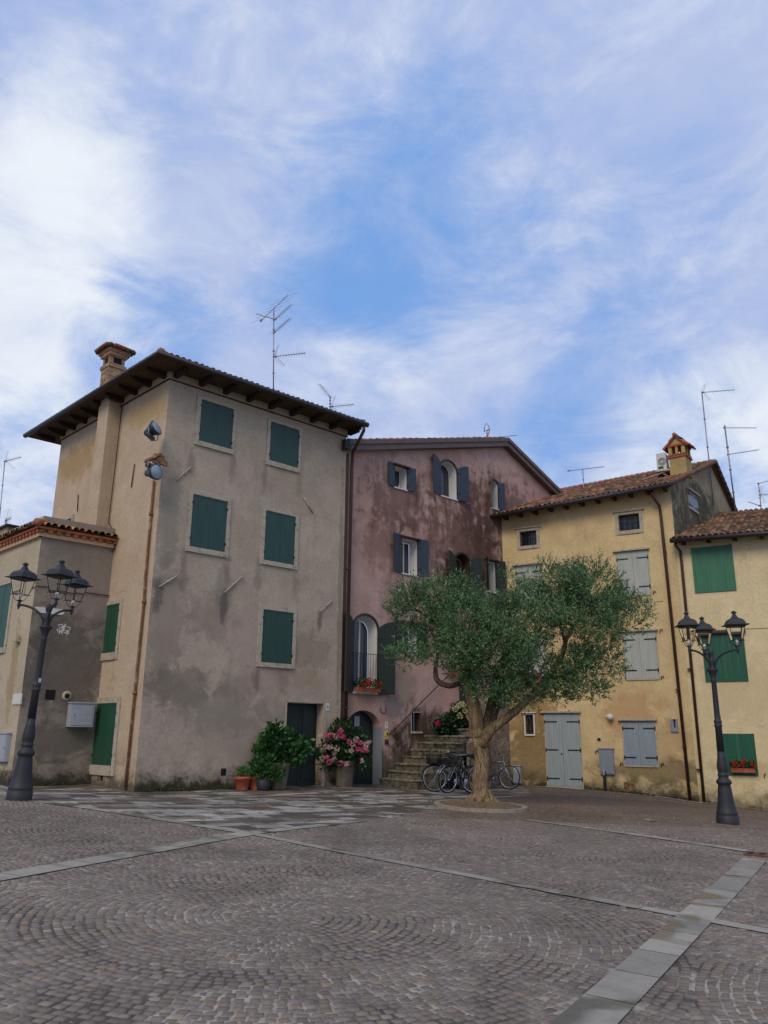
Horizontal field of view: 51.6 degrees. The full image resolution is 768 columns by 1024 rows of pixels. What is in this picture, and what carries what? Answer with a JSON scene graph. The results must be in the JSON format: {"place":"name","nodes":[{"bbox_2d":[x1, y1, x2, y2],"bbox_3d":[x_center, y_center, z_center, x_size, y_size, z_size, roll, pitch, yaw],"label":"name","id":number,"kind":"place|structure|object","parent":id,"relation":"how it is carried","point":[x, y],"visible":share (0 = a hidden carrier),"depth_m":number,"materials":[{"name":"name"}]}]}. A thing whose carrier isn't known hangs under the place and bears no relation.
{"place":"outdoors","nodes":[
{"label":"outdoors","id":0,"kind":"place"},
{"bbox_2d":[0,523,18,533],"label":"roof","id":1,"kind":"object","parent":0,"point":[6,527],"visible":0.14,"depth_m":28.44,"materials":[{"name":"paint"}]},
{"bbox_2d":[0,453,20,512],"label":"antenna","id":2,"kind":"object","parent":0,"point":[6,460],"visible":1,"depth_m":33.62,"materials":[{"name":"metal"}]},
{"bbox_2d":[0,832,250,880],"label":"path","id":3,"kind":"structure","parent":0,"point":[76,863],"depth_m":9.80,"materials":[{"name":"stone"}]},
{"bbox_2d":[33,801,254,832],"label":"path","id":4,"kind":"structure","parent":0,"point":[171,820],"depth_m":13.58,"materials":[{"name":"stone"}]},
{"bbox_2d":[6,784,532,832],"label":"pavement","id":5,"kind":"structure","parent":0,"point":[258,812],"depth_m":17.86,"materials":[{"name":"grey stone"}]},
{"bbox_2d":[32,781,79,785],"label":"weeds","id":6,"kind":"object","parent":5,"relation":"on","point":[55,783],"visible":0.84,"depth_m":20.71,"materials":[{"name":"green plant"}]},
{"bbox_2d":[139,786,248,791],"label":"weeds","id":7,"kind":"object","parent":5,"relation":"on","point":[182,789],"visible":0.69,"depth_m":20.51,"materials":[{"name":"green plant"}]},
{"bbox_2d":[234,765,251,790],"bbox_3d":[-3.788,7.152,21.426,0.505,0.680,0.461,0,-16,0],"label":"terracotta pot","id":8,"kind":"object","parent":5,"relation":"on","point":[242,781],"visible":1,"depth_m":21.28,"materials":[{"name":"orange ceramic"}]},
{"bbox_2d":[248,767,262,789],"bbox_3d":[-3.523,7.225,21.665,0.426,0.677,0.456,-8,-18,28],"label":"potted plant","id":9,"kind":"object","parent":5,"relation":"on","point":[252,784],"visible":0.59,"depth_m":21.48,"materials":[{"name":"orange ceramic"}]},
{"bbox_2d":[247,753,286,790],"bbox_3d":[-3.203,7.073,21.670,1.156,0.993,0.742,0,-16,0],"label":"potted bush","id":10,"kind":"object","parent":5,"relation":"on","point":[264,764],"visible":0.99,"depth_m":21.56,"materials":[{"name":"green plant"}]},
{"bbox_2d":[250,718,316,789],"bbox_3d":[-2.809,6.723,22.220,1.858,1.972,1.014,3,-16,-8],"label":"hydrangea bush","id":11,"kind":"object","parent":5,"relation":"on","point":[279,749],"visible":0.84,"depth_m":22.09,"materials":[{"name":"green plant"}]},
{"bbox_2d":[313,715,371,786],"bbox_3d":[-1.251,7.177,23.904,1.826,2.081,1.042,0,-16,0],"label":"hydrangea bush","id":12,"kind":"object","parent":5,"relation":"on","point":[344,765],"visible":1,"depth_m":23.72,"materials":[{"name":"pink plant"}]},
{"bbox_2d":[422,751,473,792],"bbox_3d":[2.115,7.863,24.012,2.012,1.189,0.667,6,-21,-11],"label":"bicycle","id":13,"kind":"object","parent":5,"relation":"on","point":[436,763],"visible":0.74,"depth_m":23.91,"materials":[{"name":"black metal"}]},
{"bbox_2d":[438,751,474,792],"bbox_3d":[2.401,7.847,23.903,2.012,1.189,0.667,15,-15,-36],"label":"bicycle","id":14,"kind":"object","parent":5,"relation":"on","point":[466,781],"visible":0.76,"depth_m":23.66,"materials":[{"name":"black metal"}]},
{"bbox_2d":[457,753,467,789],"bbox_3d":[2.762,8.465,26.014,0.667,1.189,2.012,-14,-21,25],"label":"bicycle","id":15,"kind":"object","parent":5,"relation":"on","point":[460,787],"visible":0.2,"depth_m":25.45,"materials":[{"name":"black metal"}]},
{"bbox_2d":[434,799,527,812],"bbox_3d":[2.332,7.130,19.174,2.240,0.271,2.681,0,-16,0],"label":"tree ring","id":16,"kind":"object","parent":5,"relation":"on","point":[495,807],"visible":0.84,"depth_m":18.54,"materials":[{"name":"stone"}]},
{"bbox_2d":[379,547,664,802],"bbox_3d":[3.627,4.132,20.399,7.593,6.681,3.497,0,-16,0],"label":"olive tree","id":17,"kind":"object","parent":16,"relation":"in","point":[470,654],"visible":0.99,"depth_m":20.43,"materials":[{"name":"green plant"}]},
{"bbox_2d":[491,753,519,789],"bbox_3d":[3.709,8.798,27.059,1.881,1.204,0.669,-3,-16,14],"label":"bicycle","id":18,"kind":"object","parent":5,"relation":"on","point":[501,770],"visible":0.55,"depth_m":26.81,"materials":[{"name":"grey metal"}]},
{"bbox_2d":[247,820,363,833],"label":"path","id":19,"kind":"structure","parent":0,"point":[300,827],"depth_m":13.70,"materials":[{"name":"stone"}]},
{"bbox_2d":[0,784,767,1023],"bbox_3d":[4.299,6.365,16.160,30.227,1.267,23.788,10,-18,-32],"label":"pavement","id":20,"kind":"structure","parent":0,"point":[747,816],"depth_m":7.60,"materials":[{"name":"grey stone"}]},
{"bbox_2d":[4,560,92,800],"bbox_3d":[-6.837,3.404,15.943,1.549,4.750,1.410,-5,-17,26],"label":"street lamp","id":21,"kind":"object","parent":20,"relation":"on","point":[70,585],"visible":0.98,"depth_m":15.77,"materials":[{"name":"metal"}]},
{"bbox_2d":[0,516,117,786],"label":"house","id":22,"kind":"structure","parent":20,"relation":"on","point":[72,667],"depth_m":21.69,"materials":[{"name":"paint"}]},
{"bbox_2d":[0,732,12,761],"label":"utility box","id":23,"kind":"object","parent":22,"relation":"attached to","point":[5,741],"visible":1,"depth_m":20.49,"materials":[{"name":"grey metal"}]},
{"bbox_2d":[0,736,5,759],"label":"door","id":24,"kind":"structure","parent":23,"relation":"in","point":[2,738],"depth_m":20.53,"materials":[{"name":"grey metal"}]},
{"bbox_2d":[0,579,13,652],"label":"window","id":25,"kind":"structure","parent":22,"relation":"in","point":[6,600],"depth_m":22.52,"materials":[{"name":"wood"}]},
{"bbox_2d":[12,693,22,704],"bbox_3d":[-9.589,4.890,20.758,0.565,0.271,0.036,-14,-21,43],"label":"wall plaque","id":26,"kind":"object","parent":22,"relation":"attached to","point":[16,698],"depth_m":20.71,"materials":[{"name":"white paint"}]},
{"bbox_2d":[35,607,63,614],"bbox_3d":[-9.075,2.680,21.539,0.816,0.154,0.030,14,-21,-41],"label":"street sign","id":27,"kind":"object","parent":22,"relation":"attached to","point":[42,610],"visible":0.68,"depth_m":21.47,"materials":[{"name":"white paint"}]},
{"bbox_2d":[66,702,96,726],"bbox_3d":[-8.181,5.467,21.434,0.669,0.645,0.330,14,-21,-41],"label":"utility box","id":28,"kind":"object","parent":22,"relation":"attached to","point":[80,714],"visible":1,"depth_m":21.30,"materials":[{"name":"grey metal"}]},
{"bbox_2d":[72,705,93,724],"bbox_3d":[-8.083,5.457,21.328,0.527,0.518,0.018,14,-21,-41],"label":"door","id":29,"kind":"structure","parent":28,"relation":"in","point":[82,714],"depth_m":21.32,"materials":[{"name":"grey metal"}]},
{"bbox_2d":[23,342,368,791],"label":"grey house","id":30,"kind":"structure","parent":20,"relation":"on","point":[224,638],"depth_m":23.14,"materials":[{"name":"paint"}]},
{"bbox_2d":[63,514,73,520],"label":"window","id":31,"kind":"structure","parent":30,"relation":"in","point":[71,517],"depth_m":25.70,"materials":[{"name":"stone"}]},
{"bbox_2d":[89,696,121,775],"bbox_3d":[-7.477,5.996,21.299,1.384,2.016,0.090,-14,-21,43],"label":"window","id":32,"kind":"structure","parent":30,"relation":"in","point":[107,715],"depth_m":21.24,"materials":[{"name":"wood"}]},
{"bbox_2d":[100,598,123,660],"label":"window","id":33,"kind":"structure","parent":30,"relation":"in","point":[113,617],"depth_m":22.16,"materials":[{"name":"wood"}]},
{"bbox_2d":[144,420,161,440],"bbox_3d":[-6.379,-2.227,21.823,0.482,0.593,0.460,0,-16,0],"label":"floodlight","id":34,"kind":"object","parent":30,"relation":"attached to","point":[152,430],"visible":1,"depth_m":21.72,"materials":[{"name":"grey metal"}]},
{"bbox_2d":[144,460,162,479],"bbox_3d":[-6.265,-1.115,21.412,0.429,0.577,0.468,-9,-18,30],"label":"floodlight","id":35,"kind":"object","parent":30,"relation":"attached to","point":[153,471],"visible":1,"depth_m":21.27,"materials":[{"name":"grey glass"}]},
{"bbox_2d":[185,489,231,557],"bbox_3d":[-5.000,0.339,22.681,1.375,1.792,0.090,14,-21,-41],"label":"window","id":36,"kind":"structure","parent":30,"relation":"in","point":[199,520],"depth_m":22.66,"materials":[{"name":"wood"}]},
{"bbox_2d":[193,395,236,454],"bbox_3d":[-4.974,-2.565,23.489,1.355,1.529,0.090,14,-21,-41],"label":"window","id":37,"kind":"structure","parent":30,"relation":"in","point":[206,429],"depth_m":23.48,"materials":[{"name":"wood"}]},
{"bbox_2d":[256,603,296,668],"bbox_3d":[-3.169,3.692,23.537,1.369,1.816,0.090,14,-21,-41],"label":"window","id":38,"kind":"structure","parent":30,"relation":"in","point":[270,645],"depth_m":23.52,"materials":[{"name":"wood"}]},
{"bbox_2d":[254,292,304,388],"bbox_3d":[-3.708,-5.940,27.566,1.280,4.224,1.628,-10,-18,33],"label":"antenna","id":39,"kind":"object","parent":30,"relation":"on","point":[274,331],"visible":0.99,"depth_m":27.55,"materials":[{"name":"metal"}]},
{"bbox_2d":[259,506,299,569],"bbox_3d":[-3.184,0.804,24.301,1.386,1.783,0.090,14,-21,-41],"label":"window","id":40,"kind":"structure","parent":30,"relation":"in","point":[274,533],"depth_m":24.29,"materials":[{"name":"wood"}]},
{"bbox_2d":[265,417,301,473],"bbox_3d":[-3.156,-2.091,25.110,1.322,1.540,0.090,14,-21,-41],"label":"window","id":41,"kind":"structure","parent":30,"relation":"in","point":[286,455],"depth_m":25.09,"materials":[{"name":"wood"}]},
{"bbox_2d":[286,703,316,785],"bbox_3d":[-2.574,6.946,23.704,1.370,2.393,0.080,14,-21,-41],"label":"door","id":42,"kind":"structure","parent":30,"relation":"in","point":[302,717],"depth_m":23.84,"materials":[{"name":"wood"}]},
{"bbox_2d":[320,385,353,410],"bbox_3d":[-1.948,-4.528,31.709,1.514,1.507,0.726,0,-16,0],"label":"antenna","id":43,"kind":"object","parent":30,"relation":"on","point":[330,406],"visible":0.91,"depth_m":31.47,"materials":[{"name":"metal"}]},
{"bbox_2d":[379,714,500,789],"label":"stone stairs","id":44,"kind":"structure","parent":20,"relation":"on","point":[407,773],"depth_m":25.67,"materials":[{"name":"grey stone"}]},
{"bbox_2d":[430,699,468,739],"bbox_3d":[2.353,7.104,26.809,1.706,1.572,1.052,0,-16,0],"label":"hydrangea bush","id":45,"kind":"object","parent":44,"relation":"on","point":[449,723],"visible":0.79,"depth_m":26.61,"materials":[{"name":"green plant"}]},
{"bbox_2d":[340,436,562,785],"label":"pink house","id":46,"kind":"structure","parent":20,"relation":"on","point":[429,502],"depth_m":28.33,"materials":[{"name":"paint"}]},
{"bbox_2d":[347,711,372,784],"bbox_3d":[-0.891,7.552,25.399,1.419,2.344,0.080,14,-21,-41],"label":"door","id":47,"kind":"structure","parent":46,"relation":"in","point":[360,777],"depth_m":25.58,"materials":[{"name":"wood"}]},
{"bbox_2d":[354,677,381,692],"bbox_3d":[-0.475,5.543,25.562,0.387,0.501,1.092,-14,-21,43],"label":"geranium box","id":48,"kind":"object","parent":46,"relation":"attached to","point":[362,686],"visible":1,"depth_m":25.47,"materials":[{"name":"ceramic"}]},
{"bbox_2d":[344,612,394,694],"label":"window","id":49,"kind":"structure","parent":46,"relation":"in","point":[357,641],"depth_m":26.29,"materials":[{"name":"white paint"}]},
{"bbox_2d":[384,730,388,738],"bbox_3d":[0.084,7.264,25.920,0.190,0.290,0.020,14,-21,-41],"label":"wall badge","id":50,"kind":"object","parent":46,"relation":"attached to","point":[386,735],"depth_m":25.91,"materials":[{"name":"yellow ceramic"}]},
{"bbox_2d":[388,461,415,491],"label":"window","id":51,"kind":"structure","parent":46,"relation":"in","point":[397,479],"depth_m":28.93,"materials":[{"name":"white paint"}]},
{"bbox_2d":[393,532,428,576],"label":"window","id":52,"kind":"structure","parent":46,"relation":"in","point":[404,555],"depth_m":28.50,"materials":[{"name":"blue paint"}]},
{"bbox_2d":[395,620,426,652],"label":"window","id":53,"kind":"structure","parent":46,"relation":"in","point":[399,637],"depth_m":27.65,"materials":[{"name":"green paint"}]},
{"bbox_2d":[411,712,422,732],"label":"window","id":54,"kind":"structure","parent":46,"relation":"in","point":[412,714],"depth_m":26.99,"materials":[{"name":"stone"}]},
{"bbox_2d":[433,453,468,501],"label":"window","id":55,"kind":"structure","parent":46,"relation":"in","point":[440,474],"depth_m":30.82,"materials":[{"name":"blue paint"}]},
{"bbox_2d":[448,550,482,606],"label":"window","id":56,"kind":"structure","parent":46,"relation":"in","point":[476,564],"depth_m":30.36,"materials":[{"name":"green wood"}]},
{"bbox_2d":[459,665,475,705],"bbox_3d":[3.055,6.446,28.989,0.900,2.000,0.030,14,-21,-41],"label":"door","id":57,"kind":"structure","parent":46,"relation":"in","point":[461,692],"depth_m":28.72,"materials":[{"name":"green wood"}]},
{"bbox_2d":[486,556,506,593],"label":"window","id":58,"kind":"structure","parent":46,"relation":"in","point":[491,567],"depth_m":31.37,"materials":[{"name":"white paint"}]},
{"bbox_2d":[490,476,504,510],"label":"window","id":59,"kind":"structure","parent":46,"relation":"in","point":[497,499],"depth_m":32.48,"materials":[{"name":"white paint"}]},
{"bbox_2d":[484,423,516,436],"bbox_3d":[5.184,-3.505,35.271,1.573,0.826,0.119,5,-16,-15],"label":"antenna","id":60,"kind":"object","parent":46,"relation":"on","point":[489,431],"visible":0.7,"depth_m":35.12,"materials":[{"name":"metal"}]},
{"bbox_2d":[357,797,607,818],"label":"fallen leaves","id":61,"kind":"object","parent":20,"relation":"on","point":[472,805],"visible":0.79,"depth_m":18.78,"materials":[{"name":"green plant"}]},
{"bbox_2d":[598,748,614,790],"bbox_3d":[7.858,9.079,27.982,0.554,1.461,0.200,-8,-18,28],"label":"wall cabinet","id":62,"kind":"object","parent":20,"relation":"on","point":[606,760],"depth_m":28.03,"materials":[{"name":"grey metal"}]},
{"bbox_2d":[600,750,612,772],"bbox_3d":[7.858,8.814,28.050,0.423,0.763,0.012,-8,-18,28],"label":"door","id":63,"kind":"structure","parent":62,"relation":"in","point":[606,760],"depth_m":28.05,"materials":[{"name":"grey metal"}]},
{"bbox_2d":[490,433,737,800],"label":"yellow house","id":64,"kind":"structure","parent":20,"relation":"on","point":[633,524],"depth_m":29.15,"materials":[{"name":"paint"}]},
{"bbox_2d":[512,765,521,782],"bbox_3d":[4.941,9.731,29.492,0.336,0.635,0.150,-8,-18,28],"label":"utility box","id":65,"kind":"object","parent":64,"relation":"attached to","point":[515,776],"visible":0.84,"depth_m":29.45,"materials":[{"name":"grey metal"}]},
{"bbox_2d":[513,767,519,781],"bbox_3d":[4.916,9.736,29.444,0.227,0.541,0.012,-8,-18,28],"label":"door","id":66,"kind":"structure","parent":65,"relation":"in","point":[515,772],"depth_m":29.45,"materials":[{"name":"grey metal"}]},
{"bbox_2d":[511,562,542,608],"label":"window","id":67,"kind":"structure","parent":64,"relation":"in","point":[518,567],"depth_m":31.21,"materials":[{"name":"wood"}]},
{"bbox_2d":[514,525,540,549],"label":"window","id":68,"kind":"structure","parent":64,"relation":"in","point":[529,540],"depth_m":31.66,"materials":[{"name":"stone"}]},
{"bbox_2d":[522,712,535,735],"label":"window","id":69,"kind":"structure","parent":64,"relation":"in","point":[530,717],"depth_m":29.87,"materials":[{"name":"white paint"}]},
{"bbox_2d":[519,635,546,679],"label":"window","id":70,"kind":"structure","parent":64,"relation":"in","point":[542,661],"depth_m":30.16,"materials":[{"name":"wood"}]},
{"bbox_2d":[529,673,542,682],"bbox_3d":[5.555,6.258,29.971,0.937,0.445,0.389,-8,-18,29],"label":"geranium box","id":71,"kind":"object","parent":64,"relation":"attached to","point":[540,675],"visible":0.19,"depth_m":29.81,"materials":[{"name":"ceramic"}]},
{"bbox_2d":[540,711,583,786],"bbox_3d":[6.492,8.635,28.940,1.510,2.674,0.150,-8,-18,28],"label":"door","id":72,"kind":"structure","parent":64,"relation":"in","point":[556,742],"depth_m":28.95,"materials":[{"name":"wood"}]},
{"bbox_2d":[567,467,601,486],"bbox_3d":[9.142,-1.111,35.713,1.942,2.196,0.200,6,-16,-18],"label":"antenna","id":73,"kind":"object","parent":64,"relation":"on","point":[582,472],"visible":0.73,"depth_m":35.76,"materials":[{"name":"metal"}]},
{"bbox_2d":[606,714,612,719],"bbox_3d":[8.049,7.316,28.354,0.250,0.210,0.349,0,-16,0],"label":"wall lamp","id":74,"kind":"object","parent":64,"relation":"attached to","point":[609,716],"visible":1,"depth_m":28.22,"materials":[{"name":"white glass"}]},
{"bbox_2d":[612,508,643,534],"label":"window","id":75,"kind":"structure","parent":64,"relation":"in","point":[629,524],"depth_m":29.87,"materials":[{"name":"stone"}]},
{"bbox_2d":[612,547,651,596],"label":"window","id":76,"kind":"structure","parent":64,"relation":"in","point":[641,578],"depth_m":29.23,"materials":[{"name":"wood"}]},
{"bbox_2d":[617,719,658,767],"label":"window","id":77,"kind":"structure","parent":64,"relation":"in","point":[646,730],"depth_m":27.74,"materials":[{"name":"wood"}]},
{"bbox_2d":[620,628,659,679],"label":"window","id":78,"kind":"structure","parent":64,"relation":"in","point":[648,647],"depth_m":28.40,"materials":[{"name":"wood"}]},
{"bbox_2d":[642,453,669,479],"bbox_3d":[10.984,-1.762,31.705,1.642,1.237,0.741,15,-21,-41],"label":"air conditioner","id":79,"kind":"object","parent":64,"relation":"attached to","point":[662,461],"visible":0.98,"depth_m":31.75,"materials":[{"name":"white plastic"}]},
{"bbox_2d":[670,719,678,731],"bbox_3d":[9.980,7.348,27.328,0.251,0.446,0.085,-8,-18,28],"label":"meter box","id":80,"kind":"object","parent":64,"relation":"attached to","point":[673,725],"visible":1,"depth_m":27.31,"materials":[{"name":"grey metal"}]},
{"bbox_2d":[671,720,676,730],"bbox_3d":[9.970,7.343,27.309,0.196,0.391,0.030,-8,-18,28],"label":"door","id":81,"kind":"structure","parent":80,"relation":"in","point":[673,728],"depth_m":27.31,"materials":[{"name":"grey metal"}]},
{"bbox_2d":[686,487,700,514],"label":"window","id":82,"kind":"structure","parent":64,"relation":"in","point":[692,495],"depth_m":31.34,"materials":[{"name":"stone"}]},
{"bbox_2d":[701,383,733,504],"bbox_3d":[14.767,-2.909,34.483,1.892,5.589,0.320,6,-16,-19],"label":"antenna","id":83,"kind":"object","parent":64,"relation":"on","point":[707,446],"visible":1,"depth_m":34.33,"materials":[{"name":"metal"}]},
{"bbox_2d":[584,788,761,807],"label":"weeds","id":84,"kind":"object","parent":20,"relation":"on","point":[641,793],"visible":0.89,"depth_m":27.08,"materials":[{"name":"green plant"}]},
{"bbox_2d":[674,611,749,824],"bbox_3d":[7.552,4.690,18.072,1.549,4.750,1.410,-2,-16,10],"label":"street lamp","id":85,"kind":"object","parent":20,"relation":"on","point":[688,627],"visible":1,"depth_m":17.94,"materials":[{"name":"metal"}]},
{"bbox_2d":[669,508,767,808],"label":"green shuttered house","id":86,"kind":"structure","parent":20,"relation":"on","point":[722,561],"depth_m":27.10,"materials":[{"name":"paint"}]},
{"bbox_2d":[691,544,736,592],"bbox_3d":[11.586,1.996,27.945,1.355,1.633,0.060,-8,-18,28],"label":"window","id":87,"kind":"structure","parent":86,"relation":"in","point":[722,564],"depth_m":27.92,"materials":[{"name":"green wood"}]},
{"bbox_2d":[702,633,748,681],"bbox_3d":[11.612,4.952,27.095,1.343,1.627,0.060,-8,-18,28],"label":"window","id":88,"kind":"structure","parent":86,"relation":"in","point":[735,663],"depth_m":27.00,"materials":[{"name":"green wood"}]},
{"bbox_2d":[723,425,756,509],"bbox_3d":[16.487,-1.875,36.155,1.919,4.346,0.361,6,-16,-18],"label":"antenna","id":89,"kind":"object","parent":86,"relation":"on","point":[727,447],"visible":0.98,"depth_m":36.06,"materials":[{"name":"metal"}]},
{"bbox_2d":[723,733,758,775],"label":"window","id":90,"kind":"structure","parent":86,"relation":"in","point":[745,745],"depth_m":26.19,"materials":[{"name":"green wood"}]},
{"bbox_2d":[729,758,755,772],"bbox_3d":[11.695,8.254,25.895,0.830,0.467,0.386,-8,-18,28],"label":"geranium box","id":91,"kind":"object","parent":86,"relation":"attached to","point":[743,764],"visible":1,"depth_m":25.86,"materials":[{"name":"ceramic"}]},
{"bbox_2d":[749,481,767,506],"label":"antenna","id":92,"kind":"object","parent":86,"relation":"on","point":[759,493],"visible":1,"depth_m":35.63,"materials":[{"name":"metal"}]},
{"bbox_2d":[743,851,767,857],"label":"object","id":93,"kind":"object","parent":20,"relation":"on","point":[756,854],"visible":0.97,"depth_m":12.80,"materials":[{"name":"brick"}]},
{"bbox_2d":[0,0,767,692],"label":"sky","id":94,"kind":"structure","parent":0,"point":[544,223],"materials":[{"name":"blue"}]},
{"bbox_2d":[246,833,696,917],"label":"path","id":95,"kind":"structure","parent":0,"point":[499,880],"depth_m":9.67,"materials":[{"name":"stone"}]},
{"bbox_2d":[527,819,748,850],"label":"path","id":96,"kind":"structure","parent":0,"point":[642,835],"depth_m":14.68,"materials":[{"name":"stone"}]},
{"bbox_2d":[536,786,767,820],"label":"pavement","id":97,"kind":"structure","parent":0,"point":[653,796],"depth_m":26.51,"materials":[{"name":"grey stone"}]},
{"bbox_2d":[549,858,765,1023],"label":"path","id":98,"kind":"structure","parent":0,"point":[628,987],"depth_m":6.39,"materials":[{"name":"stone"}]},
{"bbox_2d":[699,918,767,932],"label":"path","id":99,"kind":"structure","parent":0,"point":[740,925],"depth_m":7.78,"materials":[{"name":"stone"}]}
]}

